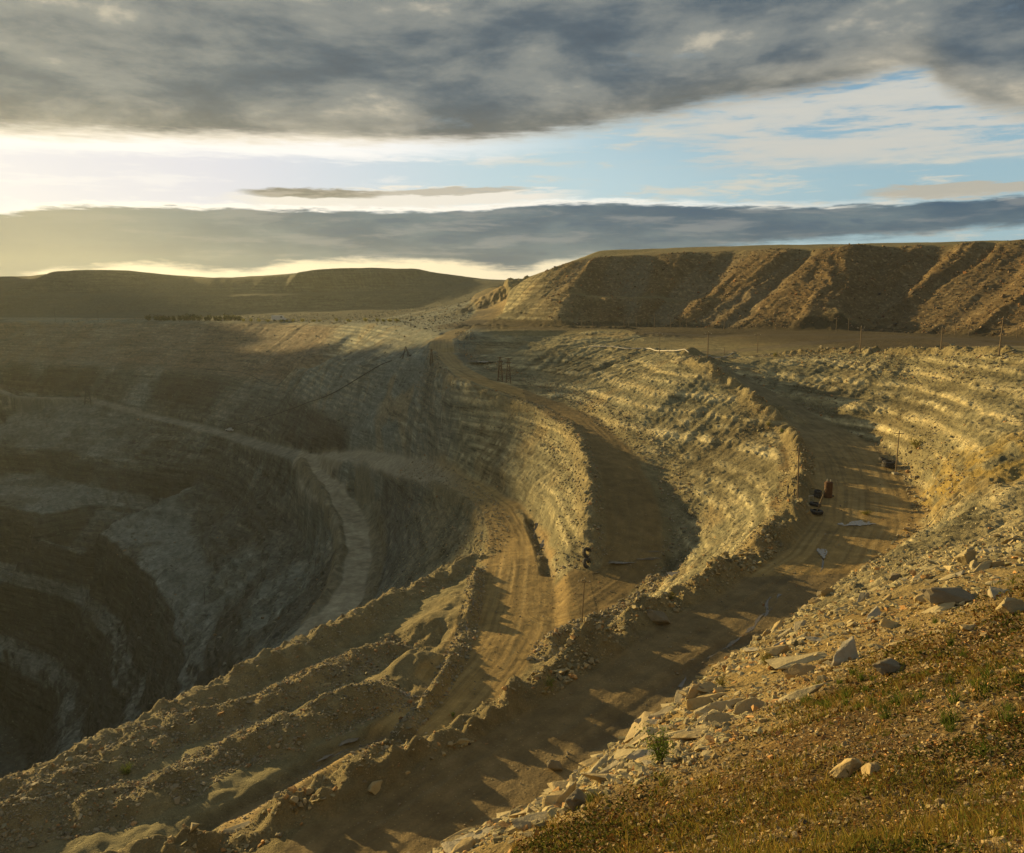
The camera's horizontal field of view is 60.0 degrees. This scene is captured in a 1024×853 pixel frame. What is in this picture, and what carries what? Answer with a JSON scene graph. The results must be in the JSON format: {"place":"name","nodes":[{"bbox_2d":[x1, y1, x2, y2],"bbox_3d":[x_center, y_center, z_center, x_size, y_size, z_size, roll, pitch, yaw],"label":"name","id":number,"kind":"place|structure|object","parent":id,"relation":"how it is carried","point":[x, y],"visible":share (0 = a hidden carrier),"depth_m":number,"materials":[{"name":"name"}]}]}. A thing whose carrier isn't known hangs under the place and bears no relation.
{"place":"outdoors","nodes":[
{"label":"outdoors","id":0,"kind":"place"},
{"bbox_2d":[309,733,388,774],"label":"stream","id":1,"kind":"structure","parent":0,"point":[340,752],"depth_m":90.80,"materials":[{"name":"brown liquid"}]},
{"bbox_2d":[0,277,1023,852],"bbox_3d":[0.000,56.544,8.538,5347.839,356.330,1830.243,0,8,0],"label":"pit ground","id":2,"kind":"structure","parent":0,"point":[50,601],"depth_m":230.05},
{"bbox_2d":[82,386,91,404],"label":"lattice mast","id":3,"kind":"object","parent":2,"relation":"on","point":[85,398],"visible":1,"depth_m":706.00,"materials":[{"name":"metal"}]},
{"bbox_2d":[119,763,132,774],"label":"bush","id":4,"kind":"object","parent":2,"relation":"on","point":[126,770],"visible":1,"depth_m":90.49,"materials":[{"name":"green plant"}]},
{"bbox_2d":[223,821,249,832],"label":"boulder","id":5,"kind":"object","parent":2,"relation":"on","point":[233,828],"visible":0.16,"depth_m":61.28,"materials":[{"name":"stone"}]},
{"bbox_2d":[0,291,479,773],"bbox_3d":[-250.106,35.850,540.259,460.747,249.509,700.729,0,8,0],"label":"pit stones","id":6,"kind":"object","parent":2,"relation":"on","point":[344,322],"visible":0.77,"depth_m":562.91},
{"bbox_2d":[271,315,286,320],"bbox_3d":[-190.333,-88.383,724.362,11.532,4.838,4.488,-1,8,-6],"label":"van","id":7,"kind":"object","parent":2,"relation":"on","point":[276,317],"visible":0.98,"depth_m":722.18,"materials":[{"name":"white paint"}]},
{"bbox_2d":[237,360,391,424],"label":"cable","id":8,"kind":"object","parent":2,"relation":"on","point":[321,397],"visible":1,"depth_m":448.98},
{"bbox_2d":[339,737,360,745],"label":"puddle","id":9,"kind":"object","parent":2,"relation":"on","point":[348,740],"visible":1,"depth_m":92.53,"materials":[{"name":"grey liquid"}]},
{"bbox_2d":[368,780,381,794],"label":"boulder","id":10,"kind":"object","parent":2,"relation":"on","point":[374,787],"visible":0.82,"depth_m":61.52,"materials":[{"name":"stone"}]},
{"bbox_2d":[441,841,476,852],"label":"flat stone","id":11,"kind":"object","parent":2,"relation":"on","point":[448,846],"visible":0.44,"depth_m":15.54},
{"bbox_2d":[443,827,479,841],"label":"flat stone","id":12,"kind":"object","parent":2,"relation":"on","point":[461,831],"visible":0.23,"depth_m":17.71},
{"bbox_2d":[450,837,475,852],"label":"boulder","id":13,"kind":"object","parent":2,"relation":"on","point":[466,843],"visible":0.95,"depth_m":15.11,"materials":[{"name":"stone"}]},
{"bbox_2d":[456,738,469,744],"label":"boulder","id":14,"kind":"object","parent":2,"relation":"on","point":[461,741],"visible":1,"depth_m":66.61,"materials":[{"name":"stone"}]},
{"bbox_2d":[122,357,815,852],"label":"berm rubble","id":15,"kind":"object","parent":2,"relation":"on","point":[536,677],"visible":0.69,"depth_m":79.98,"materials":[{"name":"stone"}]},
{"bbox_2d":[453,826,496,840],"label":"flat stone","id":16,"kind":"object","parent":2,"relation":"on","point":[481,832],"visible":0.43,"depth_m":16.04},
{"bbox_2d":[497,357,503,380],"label":"lattice mast","id":17,"kind":"object","parent":2,"relation":"on","point":[501,376],"visible":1,"depth_m":259.80,"materials":[{"name":"metal"}]},
{"bbox_2d":[505,358,511,383],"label":"lattice mast","id":18,"kind":"object","parent":2,"relation":"on","point":[507,362],"visible":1,"depth_m":256.83,"materials":[{"name":"metal"}]},
{"bbox_2d":[0,330,1023,852],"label":"toe rubble","id":19,"kind":"object","parent":2,"relation":"on","point":[218,746],"visible":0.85,"depth_m":106.02,"materials":[{"name":"stone"}]},
{"bbox_2d":[955,548,976,564],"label":"boulder","id":20,"kind":"object","parent":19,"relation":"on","point":[966,556],"visible":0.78,"depth_m":44.31,"materials":[{"name":"stone"}]},
{"bbox_2d":[509,806,537,817],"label":"boulder","id":21,"kind":"object","parent":2,"relation":"on","point":[523,812],"visible":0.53,"depth_m":16.46,"materials":[{"name":"stone"}]},
{"bbox_2d":[512,811,548,829],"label":"boulder","id":22,"kind":"object","parent":2,"relation":"on","point":[519,822],"visible":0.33,"depth_m":14.65,"materials":[{"name":"stone"}]},
{"bbox_2d":[542,790,563,807],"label":"flat stone","id":23,"kind":"object","parent":2,"relation":"on","point":[550,799],"visible":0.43,"depth_m":16.28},
{"bbox_2d":[547,760,562,770],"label":"boulder","id":24,"kind":"object","parent":2,"relation":"on","point":[556,765],"visible":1,"depth_m":63.07,"materials":[{"name":"stone"}]},
{"bbox_2d":[547,781,573,790],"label":"flat stone","id":25,"kind":"object","parent":2,"relation":"on","point":[556,784],"visible":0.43,"depth_m":18.42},
{"bbox_2d":[554,781,575,803],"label":"flat stone","id":26,"kind":"object","parent":2,"relation":"on","point":[569,790],"visible":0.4,"depth_m":16.21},
{"bbox_2d":[565,788,587,811],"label":"boulder","id":27,"kind":"object","parent":2,"relation":"on","point":[576,797],"visible":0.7,"depth_m":13.75,"materials":[{"name":"stone"}]},
{"bbox_2d":[578,578,590,621],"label":"utility pole","id":28,"kind":"object","parent":2,"relation":"on","point":[584,582],"visible":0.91,"depth_m":119.42,"materials":[{"name":"brown wood"}]},
{"bbox_2d":[582,558,590,567],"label":"tyre","id":29,"kind":"object","parent":2,"relation":"on","point":[585,560],"visible":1,"depth_m":140.03,"materials":[{"name":"rubber"}]},
{"bbox_2d":[582,547,590,557],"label":"tyre","id":30,"kind":"object","parent":2,"relation":"on","point":[585,555],"visible":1,"depth_m":141.31,"materials":[{"name":"rubber"}]},
{"bbox_2d":[579,757,598,766],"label":"flat stone","id":31,"kind":"object","parent":2,"relation":"on","point":[588,762],"visible":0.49,"depth_m":34.46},
{"bbox_2d":[581,753,608,779],"bbox_3d":[1.860,7.249,18.661,0.395,0.174,1.040,6,20,41],"label":"flat stone","id":32,"kind":"object","parent":2,"relation":"on","point":[600,762],"visible":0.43,"depth_m":18.77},
{"bbox_2d":[581,773,616,782],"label":"boulder","id":33,"kind":"object","parent":2,"relation":"on","point":[600,778],"visible":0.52,"depth_m":16.37,"materials":[{"name":"stone"}]},
{"bbox_2d":[597,760,619,773],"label":"boulder","id":34,"kind":"object","parent":2,"relation":"on","point":[609,767],"visible":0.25,"depth_m":17.53,"materials":[{"name":"stone"}]},
{"bbox_2d":[614,761,624,773],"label":"flat stone","id":35,"kind":"object","parent":2,"relation":"on","point":[620,765],"visible":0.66,"depth_m":16.64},
{"bbox_2d":[613,748,635,759],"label":"flat stone","id":36,"kind":"object","parent":2,"relation":"on","point":[621,753],"visible":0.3,"depth_m":19.72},
{"bbox_2d":[623,733,650,748],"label":"boulder","id":37,"kind":"object","parent":2,"relation":"on","point":[644,736],"visible":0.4,"depth_m":21.34,"materials":[{"name":"stone"}]},
{"bbox_2d":[624,711,651,742],"bbox_3d":[4.641,11.011,32.281,1.688,0.798,0.984,-23,29,-24],"label":"boulder","id":38,"kind":"object","parent":2,"relation":"on","point":[632,731],"visible":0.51,"depth_m":32.23,"materials":[{"name":"stone"}]},
{"bbox_2d":[588,346,688,352],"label":"pipe","id":39,"kind":"object","parent":2,"relation":"on","point":[639,348],"visible":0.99,"depth_m":271.86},
{"bbox_2d":[622,726,657,748],"bbox_3d":[3.159,7.696,21.654,1.091,0.136,0.502,-29,27,-27],"label":"flat stone","id":40,"kind":"object","parent":2,"relation":"on","point":[641,734],"visible":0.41,"depth_m":21.79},
{"bbox_2d":[626,747,663,759],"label":"flat stone","id":41,"kind":"object","parent":2,"relation":"on","point":[639,753],"visible":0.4,"depth_m":17.05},
{"bbox_2d":[635,754,655,762],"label":"flat stone","id":42,"kind":"object","parent":2,"relation":"on","point":[640,759],"visible":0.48,"depth_m":16.43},
{"bbox_2d":[645,719,660,723],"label":"flat stone","id":43,"kind":"object","parent":2,"relation":"on","point":[652,721],"visible":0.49,"depth_m":28.86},
{"bbox_2d":[634,721,678,762],"bbox_3d":[2.389,5.182,14.521,0.700,0.758,0.715,-4,9,-27],"label":"bush","id":44,"kind":"object","parent":2,"relation":"on","point":[660,755],"visible":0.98,"depth_m":14.46,"materials":[{"name":"green plant"}]},
{"bbox_2d":[646,609,670,623],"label":"boulder","id":45,"kind":"object","parent":2,"relation":"on","point":[658,617],"visible":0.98,"depth_m":86.47,"materials":[{"name":"stone"}]},
{"bbox_2d":[648,706,673,719],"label":"boulder","id":46,"kind":"object","parent":2,"relation":"on","point":[658,714],"visible":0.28,"depth_m":29.43,"materials":[{"name":"stone"}]},
{"bbox_2d":[303,346,1023,747],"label":"wall stones","id":47,"kind":"object","parent":2,"relation":"on","point":[755,454],"depth_m":165.01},
{"bbox_2d":[657,728,686,737],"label":"flat stone","id":48,"kind":"object","parent":2,"relation":"on","point":[672,733],"visible":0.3,"depth_m":20.25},
{"bbox_2d":[674,689,688,701],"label":"boulder","id":49,"kind":"object","parent":2,"relation":"on","point":[678,697],"visible":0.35,"depth_m":33.28,"materials":[{"name":"stone"}]},
{"bbox_2d":[675,726,689,745],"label":"flat stone","id":50,"kind":"object","parent":2,"relation":"on","point":[684,740],"visible":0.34,"depth_m":17.75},
{"bbox_2d":[669,728,706,739],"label":"flat stone","id":51,"kind":"object","parent":2,"relation":"on","point":[690,733],"visible":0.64,"depth_m":17.81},
{"bbox_2d":[686,683,701,698],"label":"boulder","id":52,"kind":"object","parent":2,"relation":"on","point":[693,692],"visible":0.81,"depth_m":28.34,"materials":[{"name":"stone"}]},
{"bbox_2d":[692,712,708,726],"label":"boulder","id":53,"kind":"object","parent":2,"relation":"on","point":[702,717],"visible":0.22,"depth_m":20.87,"materials":[{"name":"stone"}]},
{"bbox_2d":[691,733,712,748],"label":"flat stone","id":54,"kind":"object","parent":2,"relation":"on","point":[699,741],"visible":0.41,"depth_m":16.80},
{"bbox_2d":[686,692,724,710],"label":"flat stone","id":55,"kind":"object","parent":2,"relation":"on","point":[697,702],"visible":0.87,"depth_m":26.20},
{"bbox_2d":[697,681,716,692],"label":"boulder","id":56,"kind":"object","parent":2,"relation":"on","point":[708,686],"visible":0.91,"depth_m":28.41,"materials":[{"name":"stone"}]},
{"bbox_2d":[705,711,732,721],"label":"boulder","id":57,"kind":"object","parent":2,"relation":"on","point":[712,716],"visible":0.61,"depth_m":18.48,"materials":[{"name":"stone"}]},
{"bbox_2d":[709,671,730,686],"bbox_3d":[6.536,7.982,27.815,0.614,0.588,0.510,-3,8,-19],"label":"bush","id":58,"kind":"object","parent":2,"relation":"on","point":[722,680],"visible":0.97,"depth_m":27.81,"materials":[{"name":"green plant"}]},
{"bbox_2d":[694,697,746,716],"bbox_3d":[5.089,6.883,21.630,1.331,0.328,0.289,-13,11,12],"label":"flat stone","id":59,"kind":"object","parent":2,"relation":"on","point":[719,706],"visible":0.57,"depth_m":21.64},
{"bbox_2d":[427,527,1023,852],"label":"slope rubble","id":60,"kind":"object","parent":2,"relation":"on","point":[502,824],"visible":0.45,"depth_m":28.80,"materials":[{"name":"stone"}]},
{"bbox_2d":[733,697,764,714],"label":"boulder","id":61,"kind":"object","parent":2,"relation":"on","point":[742,706],"visible":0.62,"depth_m":19.27,"materials":[{"name":"stone"}]},
{"bbox_2d":[743,647,758,651],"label":"flat stone","id":62,"kind":"object","parent":2,"relation":"on","point":[749,649],"visible":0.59,"depth_m":40.40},
{"bbox_2d":[759,650,770,664],"bbox_3d":[8.364,7.651,29.281,0.480,0.628,0.617,0,8,0],"label":"bush","id":63,"kind":"object","parent":2,"relation":"on","point":[764,659],"visible":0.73,"depth_m":29.30,"materials":[{"name":"green plant"}]},
{"bbox_2d":[510,569,1023,852],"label":"grass","id":64,"kind":"structure","parent":2,"relation":"on","point":[854,843],"depth_m":9.76,"materials":[{"name":"green plant"}]},
{"bbox_2d":[513,586,1023,852],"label":"grit","id":65,"kind":"object","parent":2,"relation":"on","point":[714,755],"visible":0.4,"depth_m":11.50,"materials":[{"name":"gravel"}]},
{"bbox_2d":[762,645,790,655],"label":"boulder","id":66,"kind":"object","parent":2,"relation":"on","point":[777,650],"visible":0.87,"depth_m":31.72,"materials":[{"name":"stone"}]},
{"bbox_2d":[772,620,783,629],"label":"boulder","id":67,"kind":"object","parent":2,"relation":"on","point":[778,624],"visible":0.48,"depth_m":44.58,"materials":[{"name":"stone"}]},
{"bbox_2d":[773,627,792,639],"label":"boulder","id":68,"kind":"object","parent":2,"relation":"on","point":[785,633],"visible":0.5,"depth_m":40.73,"materials":[{"name":"stone"}]},
{"bbox_2d":[543,239,1023,336],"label":"heap stones","id":69,"kind":"object","parent":2,"relation":"on","point":[910,293],"visible":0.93,"depth_m":369.86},
{"bbox_2d":[765,652,827,669],"bbox_3d":[9.163,7.496,28.308,2.051,0.215,0.780,-8,13,5],"label":"flat stone","id":70,"kind":"object","parent":2,"relation":"on","point":[783,663],"visible":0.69,"depth_m":28.27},
{"bbox_2d":[792,447,804,497],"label":"utility pole","id":71,"kind":"object","parent":2,"relation":"on","point":[798,450],"visible":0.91,"depth_m":124.01,"materials":[{"name":"brown wood"}]},
{"bbox_2d":[783,663,815,679],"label":"boulder","id":72,"kind":"object","parent":2,"relation":"on","point":[795,669],"visible":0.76,"depth_m":20.97,"materials":[{"name":"stone"}]},
{"bbox_2d":[794,620,806,631],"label":"boulder","id":73,"kind":"object","parent":2,"relation":"on","point":[797,624],"visible":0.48,"depth_m":40.49,"materials":[{"name":"stone"}]},
{"bbox_2d":[778,682,825,701],"bbox_3d":[6.021,5.558,18.395,1.044,0.172,0.274,-23,3,18],"label":"flat stone","id":74,"kind":"object","parent":2,"relation":"on","point":[794,695],"visible":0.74,"depth_m":18.40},
{"bbox_2d":[805,636,822,640],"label":"flat stone","id":75,"kind":"object","parent":2,"relation":"on","point":[811,638],"visible":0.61,"depth_m":31.05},
{"bbox_2d":[808,598,821,604],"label":"boulder","id":76,"kind":"object","parent":2,"relation":"on","point":[814,601],"visible":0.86,"depth_m":58.30,"materials":[{"name":"stone"}]},
{"bbox_2d":[821,588,833,595],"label":"boulder","id":77,"kind":"object","parent":2,"relation":"on","point":[825,591],"visible":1,"depth_m":60.99,"materials":[{"name":"stone"}]},
{"bbox_2d":[831,636,857,666],"bbox_3d":[8.220,5.655,21.756,1.205,0.301,0.633,-31,52,-28],"label":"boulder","id":78,"kind":"object","parent":2,"relation":"on","point":[846,650],"visible":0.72,"depth_m":21.76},
{"bbox_2d":[830,758,861,778],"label":"boulder","id":79,"kind":"object","parent":2,"relation":"on","point":[851,765],"visible":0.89,"depth_m":9.83,"materials":[{"name":"stone"}]},
{"bbox_2d":[857,592,869,602],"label":"boulder","id":80,"kind":"object","parent":2,"relation":"on","point":[862,596],"visible":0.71,"depth_m":42.01,"materials":[{"name":"stone"}]},
{"bbox_2d":[861,762,880,776],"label":"boulder","id":81,"kind":"object","parent":2,"relation":"on","point":[875,766],"visible":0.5,"depth_m":9.37,"materials":[{"name":"stone"}]},
{"bbox_2d":[867,606,881,618],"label":"flat stone","id":82,"kind":"object","parent":2,"relation":"on","point":[875,611],"visible":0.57,"depth_m":33.24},
{"bbox_2d":[872,658,902,674],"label":"boulder","id":83,"kind":"object","parent":2,"relation":"on","point":[888,665],"visible":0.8,"depth_m":18.12,"materials":[{"name":"stone"}]},
{"bbox_2d":[880,618,897,628],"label":"flat stone","id":84,"kind":"object","parent":2,"relation":"on","point":[887,623],"visible":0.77,"depth_m":28.80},
{"bbox_2d":[889,573,900,580],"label":"boulder","id":85,"kind":"object","parent":2,"relation":"on","point":[894,576],"visible":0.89,"depth_m":56.52,"materials":[{"name":"stone"}]},
{"bbox_2d":[906,435,925,449],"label":"bush","id":86,"kind":"object","parent":2,"relation":"on","point":[915,444],"visible":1,"depth_m":148.02,"materials":[{"name":"green plant"}]},
{"bbox_2d":[911,570,922,579],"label":"flat stone","id":87,"kind":"object","parent":2,"relation":"on","point":[917,576],"visible":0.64,"depth_m":44.97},
{"bbox_2d":[913,593,926,603],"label":"boulder","id":88,"kind":"object","parent":2,"relation":"on","point":[919,598],"visible":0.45,"depth_m":31.48,"materials":[{"name":"stone"}]},
{"bbox_2d":[921,602,955,612],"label":"flat stone","id":89,"kind":"object","parent":2,"relation":"on","point":[946,606],"visible":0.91,"depth_m":28.99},
{"bbox_2d":[938,574,955,579],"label":"flat stone","id":90,"kind":"object","parent":2,"relation":"on","point":[949,576],"visible":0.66,"depth_m":39.42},
{"bbox_2d":[920,587,974,604],"bbox_3d":[14.599,5.704,29.402,1.956,0.584,0.934,6,14,0],"label":"boulder","id":91,"kind":"object","parent":2,"relation":"on","point":[937,595],"visible":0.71,"depth_m":29.23,"materials":[{"name":"stone"}]},
{"bbox_2d":[959,624,975,630],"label":"boulder","id":92,"kind":"object","parent":2,"relation":"on","point":[965,627],"visible":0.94,"depth_m":19.77,"materials":[{"name":"stone"}]},
{"bbox_2d":[969,560,978,567],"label":"boulder","id":93,"kind":"object","parent":2,"relation":"on","point":[973,563],"visible":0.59,"depth_m":42.38,"materials":[{"name":"stone"}]},
{"bbox_2d":[971,560,991,572],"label":"flat stone","id":94,"kind":"object","parent":2,"relation":"on","point":[985,565],"visible":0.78,"depth_m":39.81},
{"bbox_2d":[988,560,1004,567],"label":"boulder","id":95,"kind":"object","parent":2,"relation":"on","point":[997,563],"visible":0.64,"depth_m":39.79,"materials":[{"name":"stone"}]},
{"bbox_2d":[988,586,1010,598],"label":"boulder","id":96,"kind":"object","parent":2,"relation":"on","point":[993,592],"visible":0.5,"depth_m":27.87,"materials":[{"name":"stone"}]},
{"bbox_2d":[998,316,1004,354],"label":"utility pole","id":97,"kind":"object","parent":2,"relation":"on","point":[1003,319],"visible":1,"depth_m":161.51,"materials":[{"name":"brown wood"}]},
{"bbox_2d":[995,597,1023,614],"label":"boulder","id":98,"kind":"object","parent":2,"relation":"on","point":[1008,604],"visible":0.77,"depth_m":24.10,"materials":[{"name":"stone"}]},
{"bbox_2d":[0,285,1023,852],"bbox_3d":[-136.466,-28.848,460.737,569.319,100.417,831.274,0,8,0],"label":"haul roads","id":99,"kind":"structure","parent":0,"point":[638,681],"depth_m":110.21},
{"bbox_2d":[216,360,912,852],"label":"road gravel","id":100,"kind":"structure","parent":99,"relation":"on","point":[548,624],"depth_m":107.89,"materials":[{"name":"gravel"}]},
{"bbox_2d":[810,509,823,514],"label":"tyre","id":101,"kind":"object","parent":99,"relation":"on","point":[818,512],"visible":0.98,"depth_m":121.45,"materials":[{"name":"rubber"}]},
{"bbox_2d":[817,548,825,557],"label":"puddle","id":102,"kind":"object","parent":99,"relation":"on","point":[821,552],"visible":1,"depth_m":105.23,"materials":[{"name":"grey liquid"}]},
{"bbox_2d":[824,479,833,497],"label":"rusty tank","id":103,"kind":"object","parent":99,"relation":"on","point":[829,489],"visible":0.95,"depth_m":130.12,"materials":[{"name":"metal"}]},
{"bbox_2d":[839,520,875,525],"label":"puddle","id":104,"kind":"object","parent":99,"relation":"on","point":[859,522],"visible":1,"depth_m":117.37,"materials":[{"name":"grey liquid"}]},
{"bbox_2d":[881,464,895,467],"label":"tyre","id":105,"kind":"object","parent":99,"relation":"on","point":[887,466],"visible":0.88,"depth_m":147.93,"materials":[{"name":"rubber"}]},
{"bbox_2d":[882,460,894,464],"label":"tyre","id":106,"kind":"object","parent":105,"relation":"on","point":[888,462],"visible":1,"depth_m":148.12,"materials":[{"name":"rubber"}]},
{"bbox_2d":[892,430,903,474],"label":"utility pole","id":107,"kind":"object","parent":99,"relation":"on","point":[895,472],"visible":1,"depth_m":144.18,"materials":[{"name":"brown wood"}]},
{"bbox_2d":[0,239,1023,338],"bbox_3d":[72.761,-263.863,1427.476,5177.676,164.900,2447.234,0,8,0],"label":"spoil hills","id":108,"kind":"structure","parent":0,"point":[81,294],"depth_m":418.47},
{"bbox_2d":[0,0,1023,279],"label":"sky","id":109,"kind":"structure","parent":0,"point":[483,139],"materials":[{"name":"grey"}]},
{"bbox_2d":[530,523,544,556],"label":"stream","id":110,"kind":"structure","parent":0,"point":[542,542],"depth_m":170.88,"materials":[{"name":"liquid"}]},
{"bbox_2d":[678,594,781,687],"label":"stream","id":111,"kind":"structure","parent":0,"point":[729,645],"depth_m":82.66,"materials":[{"name":"brown liquid"}]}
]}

